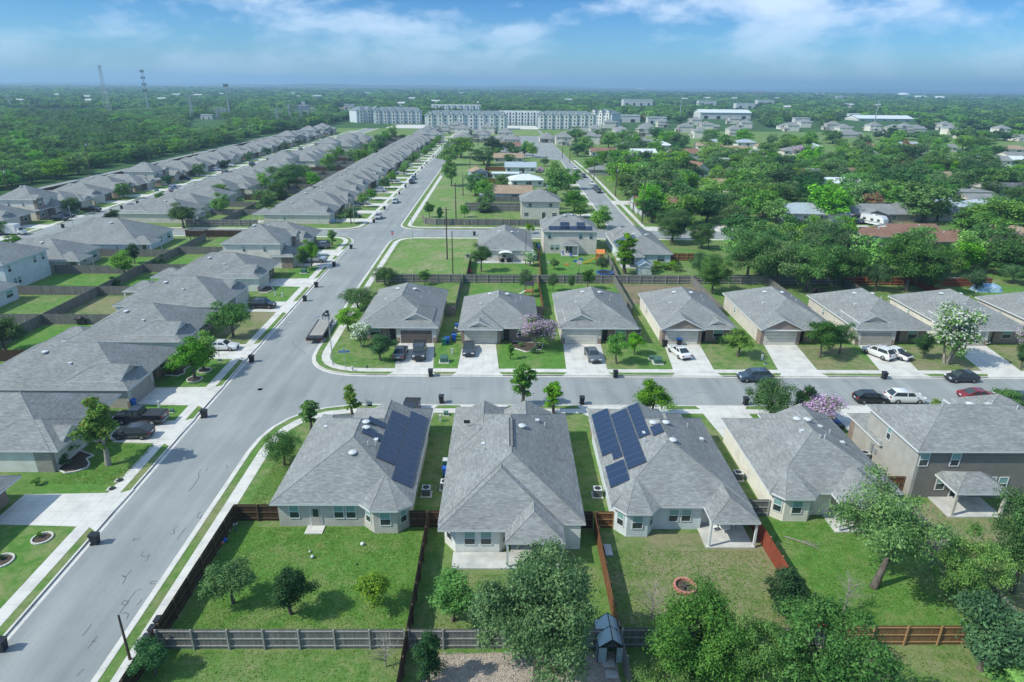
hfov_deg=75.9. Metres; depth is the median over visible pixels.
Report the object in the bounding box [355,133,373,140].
house
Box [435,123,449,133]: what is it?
house
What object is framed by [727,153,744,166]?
leafy tree
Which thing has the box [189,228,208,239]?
pergola
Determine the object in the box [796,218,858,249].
oak tree
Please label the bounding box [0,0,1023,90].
sky
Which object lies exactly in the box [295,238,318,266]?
live oak
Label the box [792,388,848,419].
crape myrtle
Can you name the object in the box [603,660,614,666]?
paving slab
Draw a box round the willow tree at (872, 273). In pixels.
[861,262,893,290]
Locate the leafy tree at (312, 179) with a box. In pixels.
[304,171,321,183]
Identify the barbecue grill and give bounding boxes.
[73,316,87,324]
[811,287,817,293]
[817,288,826,292]
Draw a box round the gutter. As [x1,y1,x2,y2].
[7,128,1023,681]
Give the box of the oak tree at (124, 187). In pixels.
[113,182,132,198]
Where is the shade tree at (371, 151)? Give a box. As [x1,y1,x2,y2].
[367,148,374,153]
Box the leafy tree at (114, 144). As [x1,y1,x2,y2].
[109,142,124,149]
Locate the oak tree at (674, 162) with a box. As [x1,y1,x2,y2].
[664,159,676,173]
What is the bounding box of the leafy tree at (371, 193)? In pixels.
[365,189,376,199]
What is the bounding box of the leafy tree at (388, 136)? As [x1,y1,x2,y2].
[385,134,391,139]
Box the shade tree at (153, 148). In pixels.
[140,142,163,155]
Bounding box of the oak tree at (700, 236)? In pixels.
[686,222,715,248]
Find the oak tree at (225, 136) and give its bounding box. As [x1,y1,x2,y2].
[211,131,231,143]
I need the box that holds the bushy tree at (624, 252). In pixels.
[615,233,638,273]
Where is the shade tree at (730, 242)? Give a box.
[719,230,742,259]
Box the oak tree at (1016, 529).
[985,484,1023,593]
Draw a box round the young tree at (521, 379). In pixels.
[509,363,537,401]
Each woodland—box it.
[0,84,1023,101]
[0,91,1023,135]
[0,107,327,161]
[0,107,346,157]
[0,108,347,160]
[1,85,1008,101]
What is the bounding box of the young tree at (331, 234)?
[327,230,337,245]
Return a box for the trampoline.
[596,270,613,274]
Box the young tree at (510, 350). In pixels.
[507,343,514,358]
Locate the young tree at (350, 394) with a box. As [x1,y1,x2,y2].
[343,384,361,413]
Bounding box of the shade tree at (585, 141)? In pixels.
[577,135,595,153]
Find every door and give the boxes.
[5,218,20,225]
[54,435,86,468]
[55,207,66,213]
[81,199,90,206]
[95,195,104,203]
[130,373,153,403]
[147,182,154,188]
[183,331,198,344]
[237,288,248,303]
[259,273,268,289]
[293,254,298,267]
[309,506,322,525]
[330,213,334,222]
[389,328,395,338]
[400,329,432,342]
[464,330,496,343]
[503,329,509,339]
[565,246,572,252]
[565,330,597,343]
[601,329,606,339]
[626,258,634,264]
[642,267,647,274]
[665,331,697,343]
[763,331,796,344]
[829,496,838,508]
[858,332,892,344]
[947,489,965,496]
[951,332,985,345]
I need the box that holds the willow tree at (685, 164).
[671,156,699,173]
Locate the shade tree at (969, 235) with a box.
[949,229,989,257]
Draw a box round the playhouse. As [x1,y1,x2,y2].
[593,612,625,662]
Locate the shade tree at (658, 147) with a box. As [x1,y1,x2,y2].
[646,140,665,151]
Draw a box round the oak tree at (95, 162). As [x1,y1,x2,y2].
[86,155,104,167]
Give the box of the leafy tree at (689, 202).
[651,192,706,222]
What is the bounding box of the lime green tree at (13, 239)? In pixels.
[2,234,20,242]
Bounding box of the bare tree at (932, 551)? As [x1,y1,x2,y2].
[915,535,944,570]
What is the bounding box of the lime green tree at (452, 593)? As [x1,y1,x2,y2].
[426,564,478,622]
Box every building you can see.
[200,114,214,118]
[344,104,354,109]
[348,106,376,122]
[373,107,422,123]
[424,110,507,129]
[431,104,480,110]
[499,110,540,124]
[537,111,595,129]
[592,109,621,125]
[620,115,640,122]
[621,99,652,105]
[646,117,666,123]
[693,109,751,118]
[696,101,716,104]
[733,103,755,108]
[755,100,773,103]
[792,117,810,122]
[845,115,913,120]
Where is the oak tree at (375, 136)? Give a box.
[372,134,384,143]
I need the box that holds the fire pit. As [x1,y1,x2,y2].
[673,577,696,595]
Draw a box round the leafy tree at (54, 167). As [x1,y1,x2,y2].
[39,160,73,178]
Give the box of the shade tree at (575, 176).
[561,168,583,187]
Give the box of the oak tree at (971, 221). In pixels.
[946,210,1023,241]
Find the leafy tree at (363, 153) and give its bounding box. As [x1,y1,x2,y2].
[355,148,369,160]
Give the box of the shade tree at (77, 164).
[60,154,88,173]
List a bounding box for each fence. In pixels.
[0,233,205,345]
[0,313,39,323]
[0,349,25,360]
[17,285,96,294]
[42,313,110,323]
[43,136,274,189]
[53,265,136,273]
[98,286,134,294]
[99,249,171,256]
[119,505,237,681]
[143,264,186,271]
[153,629,404,649]
[179,246,222,253]
[185,219,257,225]
[185,230,242,236]
[210,209,259,214]
[222,136,397,219]
[228,201,279,206]
[233,504,278,521]
[244,195,291,199]
[258,189,302,193]
[277,184,316,188]
[293,179,323,183]
[298,175,330,178]
[308,171,337,174]
[311,167,345,170]
[318,164,351,166]
[327,161,356,163]
[337,158,353,160]
[375,274,461,282]
[396,630,408,681]
[406,511,429,629]
[407,629,618,649]
[409,510,426,527]
[422,216,540,225]
[428,510,439,526]
[446,306,454,315]
[455,277,461,313]
[461,205,520,210]
[462,274,537,282]
[465,203,520,205]
[467,254,470,273]
[479,197,519,201]
[484,178,507,182]
[486,167,505,170]
[488,172,528,176]
[536,306,542,315]
[538,248,541,274]
[538,274,613,283]
[538,277,543,307]
[581,511,593,528]
[594,512,621,644]
[596,511,614,528]
[606,252,618,274]
[614,275,632,311]
[615,275,691,283]
[619,629,631,681]
[622,628,825,647]
[670,253,695,260]
[691,276,722,306]
[693,275,766,284]
[698,275,763,275]
[748,499,770,515]
[750,502,827,643]
[766,276,809,307]
[768,276,841,284]
[839,625,999,645]
[841,277,863,289]
[844,276,916,284]
[887,476,905,490]
[898,495,1016,620]
[915,279,941,290]
[933,278,992,286]
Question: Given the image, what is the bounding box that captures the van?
[0,223,26,234]
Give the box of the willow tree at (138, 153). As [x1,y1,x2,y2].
[127,147,143,161]
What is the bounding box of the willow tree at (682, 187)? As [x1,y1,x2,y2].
[663,177,694,195]
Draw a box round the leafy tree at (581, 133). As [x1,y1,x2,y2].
[576,130,587,136]
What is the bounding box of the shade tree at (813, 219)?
[796,215,830,235]
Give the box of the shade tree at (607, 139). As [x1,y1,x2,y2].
[600,132,620,147]
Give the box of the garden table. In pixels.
[719,525,729,532]
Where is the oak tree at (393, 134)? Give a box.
[390,131,397,136]
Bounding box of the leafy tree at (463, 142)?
[442,135,475,157]
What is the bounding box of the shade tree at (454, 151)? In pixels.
[435,142,463,159]
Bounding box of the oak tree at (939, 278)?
[911,251,952,289]
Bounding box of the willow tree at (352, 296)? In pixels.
[338,286,376,310]
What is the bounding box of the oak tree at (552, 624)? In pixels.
[463,535,601,681]
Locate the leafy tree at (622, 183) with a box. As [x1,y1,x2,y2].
[615,172,636,194]
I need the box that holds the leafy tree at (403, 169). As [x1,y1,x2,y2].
[399,165,407,172]
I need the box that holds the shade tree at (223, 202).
[209,192,229,208]
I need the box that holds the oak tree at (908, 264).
[874,228,964,291]
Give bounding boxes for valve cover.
[106,486,118,490]
[114,478,125,481]
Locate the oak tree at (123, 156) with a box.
[111,149,136,163]
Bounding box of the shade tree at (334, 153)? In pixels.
[326,149,339,160]
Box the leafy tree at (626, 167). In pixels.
[606,162,638,180]
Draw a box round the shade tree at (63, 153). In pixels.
[57,152,72,158]
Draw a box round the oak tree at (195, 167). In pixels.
[191,163,206,175]
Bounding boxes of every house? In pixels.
[0,185,67,219]
[0,204,35,225]
[0,241,51,285]
[0,281,19,306]
[0,340,176,407]
[0,389,121,471]
[0,475,21,509]
[14,238,100,272]
[42,217,173,248]
[47,302,218,356]
[48,190,94,210]
[54,183,113,204]
[76,176,136,197]
[105,174,157,191]
[111,275,250,320]
[117,198,206,222]
[122,162,170,185]
[150,252,280,290]
[156,160,201,176]
[158,165,187,181]
[158,193,216,211]
[172,186,236,200]
[180,157,213,172]
[192,156,221,167]
[192,178,252,197]
[196,151,236,163]
[213,146,253,159]
[216,150,242,162]
[217,175,263,193]
[219,224,302,267]
[222,169,273,187]
[238,146,262,156]
[242,141,276,152]
[243,144,270,154]
[244,163,294,170]
[246,167,285,174]
[252,199,340,223]
[258,139,282,149]
[259,158,300,170]
[264,221,321,246]
[265,137,289,146]
[265,150,302,163]
[269,399,432,533]
[275,130,301,144]
[275,136,294,146]
[275,191,351,214]
[287,186,358,206]
[291,130,308,141]
[291,152,320,166]
[296,150,325,157]
[298,131,311,140]
[299,125,320,137]
[300,179,365,200]
[302,131,316,139]
[303,148,332,158]
[310,144,343,149]
[310,146,338,156]
[313,125,329,135]
[313,173,371,193]
[314,137,344,149]
[319,123,334,133]
[322,170,380,188]
[334,167,383,182]
[336,138,357,147]
[337,132,357,138]
[337,139,356,150]
[340,136,366,146]
[343,163,388,178]
[346,158,396,174]
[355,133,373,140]
[355,134,371,143]
[358,282,448,342]
[365,153,404,167]
[368,157,398,170]
[377,149,410,160]
[378,145,413,156]
[379,144,417,154]
[380,151,406,162]
[392,138,425,148]
[393,142,418,153]
[398,141,421,151]
[404,135,429,145]
[405,137,425,145]
[412,128,432,142]
[413,134,431,143]
[425,129,443,142]
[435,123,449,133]
[437,400,585,568]
[450,121,462,130]
[452,124,472,134]
[454,132,471,141]
[458,290,537,343]
[468,167,488,177]
[472,129,488,142]
[476,224,533,260]
[481,123,497,133]
[491,172,518,177]
[493,152,523,162]
[493,185,532,196]
[498,128,512,139]
[501,142,520,149]
[503,134,520,141]
[504,162,536,172]
[508,174,544,186]
[519,188,560,218]
[538,133,554,142]
[539,213,598,255]
[552,287,638,343]
[554,132,571,145]
[571,125,590,129]
[583,131,601,143]
[587,401,761,547]
[588,124,603,130]
[588,163,617,175]
[589,147,615,156]
[600,119,616,127]
[605,225,672,268]
[614,127,629,132]
[628,148,656,157]
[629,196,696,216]
[636,123,654,131]
[636,125,652,135]
[638,286,738,343]
[643,139,662,141]
[648,141,671,148]
[655,118,668,126]
[666,148,698,157]
[675,123,693,132]
[688,117,701,124]
[688,127,705,138]
[689,160,709,176]
[694,142,717,149]
[696,121,714,130]
[700,178,727,191]
[712,123,719,129]
[721,145,747,151]
[721,403,903,532]
[722,286,826,344]
[725,116,739,123]
[725,125,743,135]
[733,139,756,145]
[737,119,753,127]
[753,143,771,148]
[770,202,854,222]
[778,147,792,154]
[781,122,800,131]
[796,119,812,127]
[807,288,936,344]
[821,121,840,129]
[824,177,862,186]
[832,124,853,130]
[834,130,862,137]
[846,394,1023,517]
[848,203,919,221]
[854,227,895,245]
[862,122,882,131]
[873,222,941,236]
[881,124,902,133]
[888,289,1023,345]
[893,202,959,220]
[898,123,914,132]
[907,230,958,249]
[912,125,926,131]
[933,121,953,129]
[933,171,953,181]
[934,198,971,208]
[939,125,955,134]
[947,144,958,151]
[955,189,995,194]
[956,224,1023,242]
[958,193,998,199]
[960,155,1012,164]
[964,197,1007,204]
[969,182,1023,196]
[975,292,1023,324]
[990,125,1011,134]
[995,152,1023,156]
[1002,145,1023,151]
[1004,133,1023,141]
[1009,156,1023,164]
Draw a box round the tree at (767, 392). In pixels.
[744,373,800,412]
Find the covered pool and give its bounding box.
[969,283,1002,292]
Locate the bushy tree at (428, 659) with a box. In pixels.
[410,626,448,681]
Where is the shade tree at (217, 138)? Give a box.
[213,134,223,144]
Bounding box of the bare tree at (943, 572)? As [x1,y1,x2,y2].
[929,548,946,578]
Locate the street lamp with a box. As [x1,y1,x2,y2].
[315,316,333,364]
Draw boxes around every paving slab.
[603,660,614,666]
[605,671,617,677]
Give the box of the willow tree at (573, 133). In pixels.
[567,126,581,140]
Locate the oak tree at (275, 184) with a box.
[267,180,287,196]
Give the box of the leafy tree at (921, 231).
[906,224,939,247]
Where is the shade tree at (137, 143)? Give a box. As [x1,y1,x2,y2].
[123,141,141,144]
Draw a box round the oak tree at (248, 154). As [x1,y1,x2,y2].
[242,152,251,161]
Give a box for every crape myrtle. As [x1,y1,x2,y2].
[349,321,372,346]
[516,312,561,348]
[521,250,536,265]
[791,144,809,152]
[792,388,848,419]
[862,192,884,203]
[928,300,990,364]
[1013,323,1023,344]
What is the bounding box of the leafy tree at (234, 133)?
[226,131,240,141]
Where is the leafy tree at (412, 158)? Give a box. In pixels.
[406,154,415,164]
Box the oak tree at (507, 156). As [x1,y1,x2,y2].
[504,154,515,161]
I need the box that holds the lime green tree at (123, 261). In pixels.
[108,250,134,272]
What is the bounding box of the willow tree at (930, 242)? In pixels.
[908,237,937,252]
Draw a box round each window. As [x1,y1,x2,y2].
[5,289,13,298]
[6,265,11,272]
[288,506,299,518]
[333,506,344,518]
[345,506,356,518]
[365,510,370,523]
[369,328,379,335]
[379,513,390,525]
[399,509,406,523]
[446,532,451,541]
[464,532,475,544]
[480,532,491,544]
[502,532,504,542]
[517,329,526,335]
[615,329,625,335]
[616,511,624,526]
[631,516,643,528]
[649,516,652,527]
[657,256,664,261]
[668,509,679,521]
[680,509,691,521]
[713,330,723,336]
[772,496,782,512]
[790,501,803,513]
[886,427,892,440]
[907,331,917,337]
[918,453,930,465]
[934,478,944,489]
[949,453,961,466]
[998,477,1009,487]
[1001,331,1012,338]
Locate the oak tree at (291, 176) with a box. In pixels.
[264,163,307,188]
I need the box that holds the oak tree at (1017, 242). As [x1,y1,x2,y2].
[983,239,1023,264]
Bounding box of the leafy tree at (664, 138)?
[655,130,678,142]
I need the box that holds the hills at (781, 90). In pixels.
[0,81,1023,93]
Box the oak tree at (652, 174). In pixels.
[629,163,675,194]
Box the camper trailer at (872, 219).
[860,213,887,224]
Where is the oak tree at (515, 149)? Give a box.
[508,146,521,152]
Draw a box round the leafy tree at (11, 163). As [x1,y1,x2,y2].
[0,158,23,169]
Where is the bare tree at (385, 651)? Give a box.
[364,631,398,666]
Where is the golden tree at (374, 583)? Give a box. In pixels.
[351,569,393,609]
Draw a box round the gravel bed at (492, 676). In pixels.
[432,651,620,681]
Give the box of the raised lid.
[604,544,612,556]
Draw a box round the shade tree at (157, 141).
[146,139,166,147]
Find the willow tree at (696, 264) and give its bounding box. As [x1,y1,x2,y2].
[689,250,709,271]
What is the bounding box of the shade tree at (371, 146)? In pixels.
[368,141,377,151]
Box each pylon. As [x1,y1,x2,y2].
[184,94,193,113]
[270,108,282,118]
[294,106,306,115]
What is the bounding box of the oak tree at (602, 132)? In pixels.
[591,129,607,138]
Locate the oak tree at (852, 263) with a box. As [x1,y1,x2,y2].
[821,240,870,288]
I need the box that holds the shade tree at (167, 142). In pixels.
[164,139,185,151]
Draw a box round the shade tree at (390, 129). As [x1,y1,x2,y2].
[386,124,396,134]
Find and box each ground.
[0,127,301,195]
[17,92,1023,132]
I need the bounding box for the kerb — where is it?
[3,129,1023,681]
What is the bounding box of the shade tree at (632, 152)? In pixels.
[618,149,640,162]
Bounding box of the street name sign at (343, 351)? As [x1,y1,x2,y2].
[338,349,348,368]
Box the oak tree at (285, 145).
[279,142,288,149]
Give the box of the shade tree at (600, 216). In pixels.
[589,205,612,227]
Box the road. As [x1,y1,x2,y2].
[0,128,1023,681]
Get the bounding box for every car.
[111,422,155,439]
[212,339,239,350]
[392,198,398,202]
[392,345,407,359]
[461,340,475,355]
[584,346,601,362]
[667,344,692,358]
[852,389,889,403]
[884,345,913,360]
[944,369,980,382]
[956,387,994,396]
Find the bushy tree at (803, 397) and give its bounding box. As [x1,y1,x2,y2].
[793,384,819,404]
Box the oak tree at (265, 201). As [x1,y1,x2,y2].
[247,189,280,208]
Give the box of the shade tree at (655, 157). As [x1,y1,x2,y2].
[650,151,669,162]
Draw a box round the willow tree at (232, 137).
[226,134,236,142]
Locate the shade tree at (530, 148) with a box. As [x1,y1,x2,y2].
[525,142,537,156]
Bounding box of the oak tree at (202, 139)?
[192,136,208,147]
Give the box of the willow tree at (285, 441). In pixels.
[259,429,304,465]
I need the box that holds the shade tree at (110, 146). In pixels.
[105,144,116,159]
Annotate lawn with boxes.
[0,128,366,240]
[0,234,350,634]
[0,296,75,324]
[0,325,91,349]
[0,444,151,527]
[0,528,74,605]
[31,274,118,285]
[67,296,127,313]
[98,405,1023,681]
[99,257,155,265]
[120,275,160,285]
[141,649,401,681]
[144,405,186,419]
[148,128,454,229]
[158,359,230,386]
[163,258,197,263]
[173,527,423,636]
[214,312,275,343]
[260,286,299,300]
[284,267,318,277]
[315,237,1023,377]
[385,239,472,281]
[403,129,607,229]
[414,132,492,220]
[434,344,459,367]
[470,262,535,274]
[470,283,540,305]
[493,129,540,135]
[499,344,564,368]
[537,254,606,274]
[540,130,1023,230]
[540,284,617,304]
[600,533,793,627]
[601,345,671,368]
[621,284,696,303]
[700,345,776,369]
[762,522,979,624]
[783,287,847,302]
[798,346,877,369]
[899,346,978,369]
[912,503,1023,611]
[942,288,1023,300]
[989,347,1023,370]
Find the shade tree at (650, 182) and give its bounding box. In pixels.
[639,180,663,194]
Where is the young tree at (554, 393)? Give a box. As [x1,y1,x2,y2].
[543,381,562,413]
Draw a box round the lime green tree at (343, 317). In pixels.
[332,306,361,330]
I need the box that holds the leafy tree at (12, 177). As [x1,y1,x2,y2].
[0,169,24,188]
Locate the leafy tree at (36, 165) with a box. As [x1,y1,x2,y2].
[29,159,47,177]
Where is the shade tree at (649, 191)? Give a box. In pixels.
[632,184,671,212]
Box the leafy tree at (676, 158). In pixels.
[668,150,690,161]
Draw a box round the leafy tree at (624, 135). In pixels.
[612,130,633,141]
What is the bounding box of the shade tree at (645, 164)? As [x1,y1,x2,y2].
[632,161,653,175]
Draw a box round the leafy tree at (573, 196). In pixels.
[564,190,585,210]
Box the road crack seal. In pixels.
[77,315,994,675]
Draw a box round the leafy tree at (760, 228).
[742,221,781,234]
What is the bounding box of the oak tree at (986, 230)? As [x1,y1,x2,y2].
[957,222,1003,251]
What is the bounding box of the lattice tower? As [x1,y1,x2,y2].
[96,63,111,109]
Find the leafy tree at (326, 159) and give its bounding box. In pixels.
[317,153,335,165]
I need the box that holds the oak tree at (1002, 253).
[984,238,1023,274]
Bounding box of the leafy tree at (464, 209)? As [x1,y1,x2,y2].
[459,203,469,216]
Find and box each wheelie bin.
[0,635,7,652]
[87,531,99,545]
[130,398,135,406]
[146,623,155,631]
[152,615,160,622]
[199,408,207,418]
[248,354,254,362]
[428,368,432,376]
[438,394,443,402]
[441,338,446,345]
[442,457,447,465]
[442,465,445,477]
[451,333,456,340]
[579,395,584,404]
[613,369,618,377]
[662,339,667,346]
[676,338,682,344]
[742,396,749,404]
[836,423,844,430]
[880,371,888,378]
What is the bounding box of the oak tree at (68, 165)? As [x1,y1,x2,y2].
[58,160,72,175]
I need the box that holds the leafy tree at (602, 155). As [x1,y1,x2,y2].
[590,150,609,162]
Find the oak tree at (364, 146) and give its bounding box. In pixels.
[361,143,369,150]
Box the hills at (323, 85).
[0,83,643,89]
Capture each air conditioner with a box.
[420,485,432,497]
[439,479,443,491]
[591,486,602,498]
[733,470,744,481]
[862,450,870,457]
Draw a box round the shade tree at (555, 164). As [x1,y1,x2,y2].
[550,161,560,167]
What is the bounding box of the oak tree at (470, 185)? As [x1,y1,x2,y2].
[463,172,487,195]
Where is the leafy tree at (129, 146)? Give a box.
[118,143,136,150]
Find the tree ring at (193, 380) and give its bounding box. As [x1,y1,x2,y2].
[186,376,202,382]
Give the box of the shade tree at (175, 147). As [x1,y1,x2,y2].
[165,143,179,153]
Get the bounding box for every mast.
[139,70,148,108]
[223,84,229,112]
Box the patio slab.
[476,261,532,263]
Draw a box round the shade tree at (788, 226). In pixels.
[780,222,803,244]
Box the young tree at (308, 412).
[298,399,319,429]
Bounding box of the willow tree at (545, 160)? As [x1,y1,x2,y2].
[540,156,549,166]
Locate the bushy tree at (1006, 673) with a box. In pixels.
[981,662,1023,681]
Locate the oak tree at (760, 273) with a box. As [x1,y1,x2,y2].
[750,244,769,274]
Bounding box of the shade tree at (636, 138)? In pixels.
[632,133,640,142]
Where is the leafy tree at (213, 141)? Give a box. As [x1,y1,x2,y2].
[209,136,220,145]
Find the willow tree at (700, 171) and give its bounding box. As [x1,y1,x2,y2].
[695,165,706,174]
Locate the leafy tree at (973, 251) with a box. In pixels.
[943,240,988,272]
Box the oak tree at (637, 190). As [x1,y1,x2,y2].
[622,186,641,199]
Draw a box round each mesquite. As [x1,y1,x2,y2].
[132,144,154,158]
[181,138,198,150]
[192,134,211,147]
[344,148,360,160]
[481,190,495,202]
[561,189,577,203]
[576,135,594,151]
[614,138,633,149]
[626,651,704,681]
[662,145,684,157]
[666,171,695,189]
[702,133,715,138]
[712,146,744,157]
[715,608,795,681]
[716,134,736,145]
[718,167,737,178]
[719,202,751,222]
[722,191,743,209]
[723,179,751,202]
[723,218,778,275]
[732,152,750,160]
[747,229,807,282]
[766,181,792,194]
[771,591,908,681]
[785,234,850,291]
[794,158,812,167]
[816,460,975,589]
[824,157,847,170]
[837,180,882,202]
[852,162,886,176]
[875,154,900,169]
[914,142,930,149]
[921,135,943,143]
[921,175,932,185]
[926,173,948,181]
[930,520,1023,603]
[941,176,967,188]
[949,152,974,161]
[970,144,993,155]
[977,193,1009,204]
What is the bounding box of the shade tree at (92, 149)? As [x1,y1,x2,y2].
[81,146,102,156]
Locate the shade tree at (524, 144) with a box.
[521,141,528,148]
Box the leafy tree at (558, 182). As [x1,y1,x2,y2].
[543,166,573,192]
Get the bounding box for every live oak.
[0,168,23,185]
[0,314,28,349]
[61,197,82,211]
[102,210,119,217]
[121,243,140,263]
[125,634,168,676]
[149,143,166,155]
[154,191,164,197]
[155,137,171,151]
[160,175,172,184]
[162,335,210,377]
[166,203,198,227]
[173,329,218,369]
[195,550,257,604]
[203,299,253,337]
[221,160,228,167]
[262,147,271,154]
[266,563,320,614]
[294,139,302,145]
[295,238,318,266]
[295,248,309,267]
[342,207,358,223]
[357,193,369,206]
[368,334,399,360]
[385,170,395,183]
[418,269,430,284]
[424,202,434,217]
[436,207,443,218]
[470,243,492,271]
[477,136,502,149]
[502,141,514,152]
[549,257,559,269]
[569,144,587,156]
[580,269,595,286]
[606,331,629,363]
[627,332,648,354]
[632,378,677,411]
[635,196,665,222]
[636,150,653,159]
[637,139,649,148]
[648,127,663,137]
[650,265,657,273]
[669,141,686,147]
[696,191,731,221]
[720,211,757,240]
[722,327,755,356]
[760,227,795,256]
[767,168,811,183]
[770,155,796,166]
[777,214,813,229]
[786,176,824,197]
[793,179,833,196]
[797,193,814,202]
[803,170,826,182]
[803,319,843,357]
[823,242,865,267]
[827,150,848,161]
[836,321,858,354]
[847,235,873,249]
[862,165,928,194]
[897,143,927,159]
[912,332,936,358]
[944,585,1023,671]
[958,157,984,168]
[960,268,989,290]
[963,145,979,154]
[979,161,1007,172]
[987,387,1023,405]
[991,145,1009,154]
[999,184,1023,198]
[1012,196,1023,220]
[1016,343,1023,368]
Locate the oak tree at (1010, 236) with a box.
[994,231,1023,245]
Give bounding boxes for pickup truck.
[80,205,101,211]
[112,405,169,425]
[179,175,191,179]
[303,253,327,262]
[371,187,386,191]
[403,397,420,407]
[411,340,426,359]
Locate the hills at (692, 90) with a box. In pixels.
[618,90,912,93]
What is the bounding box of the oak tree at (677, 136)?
[668,133,689,144]
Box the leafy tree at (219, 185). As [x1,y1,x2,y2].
[212,183,229,189]
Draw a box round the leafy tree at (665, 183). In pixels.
[633,173,669,187]
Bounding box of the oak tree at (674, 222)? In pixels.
[654,207,696,242]
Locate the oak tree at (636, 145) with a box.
[624,141,639,150]
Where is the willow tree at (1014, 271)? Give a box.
[996,263,1023,283]
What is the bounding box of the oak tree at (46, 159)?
[30,156,51,162]
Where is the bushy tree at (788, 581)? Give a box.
[763,564,809,621]
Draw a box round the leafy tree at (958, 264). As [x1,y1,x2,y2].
[945,249,966,272]
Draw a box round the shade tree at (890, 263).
[876,237,904,267]
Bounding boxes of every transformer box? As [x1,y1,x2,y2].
[299,268,307,273]
[439,355,449,363]
[652,356,663,364]
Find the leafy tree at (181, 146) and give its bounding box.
[170,142,184,152]
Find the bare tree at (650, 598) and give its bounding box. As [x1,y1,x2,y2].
[631,578,675,620]
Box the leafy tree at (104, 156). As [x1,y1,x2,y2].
[87,151,113,165]
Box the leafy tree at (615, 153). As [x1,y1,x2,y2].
[605,148,626,161]
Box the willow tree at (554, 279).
[547,272,558,290]
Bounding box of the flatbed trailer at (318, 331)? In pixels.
[306,310,332,340]
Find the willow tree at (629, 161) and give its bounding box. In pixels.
[614,154,635,164]
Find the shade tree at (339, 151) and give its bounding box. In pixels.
[335,146,344,154]
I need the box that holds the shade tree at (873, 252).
[849,232,889,275]
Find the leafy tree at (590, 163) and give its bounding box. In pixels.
[581,157,603,169]
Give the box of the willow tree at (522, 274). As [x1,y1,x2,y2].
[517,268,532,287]
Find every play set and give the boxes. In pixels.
[519,281,533,295]
[583,249,615,263]
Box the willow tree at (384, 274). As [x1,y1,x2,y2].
[371,266,398,284]
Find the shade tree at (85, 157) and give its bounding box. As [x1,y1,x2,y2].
[79,152,96,167]
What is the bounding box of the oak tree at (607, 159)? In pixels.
[600,158,612,163]
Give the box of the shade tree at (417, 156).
[412,152,419,161]
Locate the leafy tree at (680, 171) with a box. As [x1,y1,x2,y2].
[667,168,695,181]
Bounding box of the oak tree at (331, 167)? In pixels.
[326,163,336,170]
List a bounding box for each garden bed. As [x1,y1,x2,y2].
[0,552,14,567]
[30,531,53,544]
[57,450,94,473]
[165,363,190,375]
[259,285,273,292]
[510,341,542,351]
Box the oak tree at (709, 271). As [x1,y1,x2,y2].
[696,252,735,293]
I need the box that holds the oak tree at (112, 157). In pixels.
[107,149,125,161]
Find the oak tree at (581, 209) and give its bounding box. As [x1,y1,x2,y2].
[571,201,588,216]
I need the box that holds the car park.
[386,125,536,128]
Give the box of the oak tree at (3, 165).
[0,163,6,169]
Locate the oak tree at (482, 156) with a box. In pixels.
[468,146,496,164]
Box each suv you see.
[49,214,68,220]
[57,211,75,217]
[210,167,221,170]
[248,298,276,308]
[313,241,330,248]
[355,200,369,204]
[374,212,381,218]
[389,178,399,181]
[736,367,773,382]
[854,217,863,223]
[862,344,896,360]
[884,388,926,403]
[1010,390,1023,404]
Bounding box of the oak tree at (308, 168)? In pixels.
[299,165,311,178]
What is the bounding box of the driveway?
[0,135,1023,530]
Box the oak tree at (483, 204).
[473,196,492,211]
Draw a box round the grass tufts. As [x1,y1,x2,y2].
[47,444,1023,681]
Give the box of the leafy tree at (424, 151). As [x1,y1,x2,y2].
[420,148,427,156]
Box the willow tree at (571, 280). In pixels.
[567,274,575,285]
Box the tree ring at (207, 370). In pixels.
[197,367,211,372]
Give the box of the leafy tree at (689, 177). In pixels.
[673,171,700,190]
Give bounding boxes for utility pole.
[1,167,7,190]
[82,140,91,175]
[117,614,131,659]
[445,210,447,259]
[451,183,459,218]
[451,231,453,273]
[614,165,620,195]
[641,179,648,223]
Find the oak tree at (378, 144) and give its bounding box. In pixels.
[376,140,385,148]
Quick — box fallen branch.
[785,536,819,550]
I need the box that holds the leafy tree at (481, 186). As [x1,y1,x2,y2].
[472,178,493,193]
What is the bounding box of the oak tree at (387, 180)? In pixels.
[379,178,390,188]
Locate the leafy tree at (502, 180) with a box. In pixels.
[492,174,509,184]
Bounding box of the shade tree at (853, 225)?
[832,214,860,234]
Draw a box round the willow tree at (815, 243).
[795,240,822,275]
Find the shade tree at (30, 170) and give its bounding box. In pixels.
[13,163,43,182]
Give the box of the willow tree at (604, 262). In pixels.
[595,256,610,269]
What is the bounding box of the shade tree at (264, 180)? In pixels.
[255,172,270,188]
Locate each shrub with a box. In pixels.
[30,476,40,484]
[58,453,70,465]
[68,443,79,450]
[108,276,120,285]
[154,253,166,263]
[160,365,178,373]
[525,223,534,230]
[530,346,539,351]
[652,261,664,266]
[658,262,670,269]
[671,263,684,270]
[715,335,722,343]
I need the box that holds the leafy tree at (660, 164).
[649,160,677,175]
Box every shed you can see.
[479,193,503,196]
[635,259,651,274]
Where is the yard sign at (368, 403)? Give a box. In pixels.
[365,399,372,407]
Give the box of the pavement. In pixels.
[0,128,1023,681]
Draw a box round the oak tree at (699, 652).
[639,569,764,681]
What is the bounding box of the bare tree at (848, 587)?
[824,571,876,612]
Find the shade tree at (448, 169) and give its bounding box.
[441,153,459,185]
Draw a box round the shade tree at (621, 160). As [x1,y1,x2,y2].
[603,156,625,174]
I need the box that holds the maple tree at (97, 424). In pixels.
[67,395,120,466]

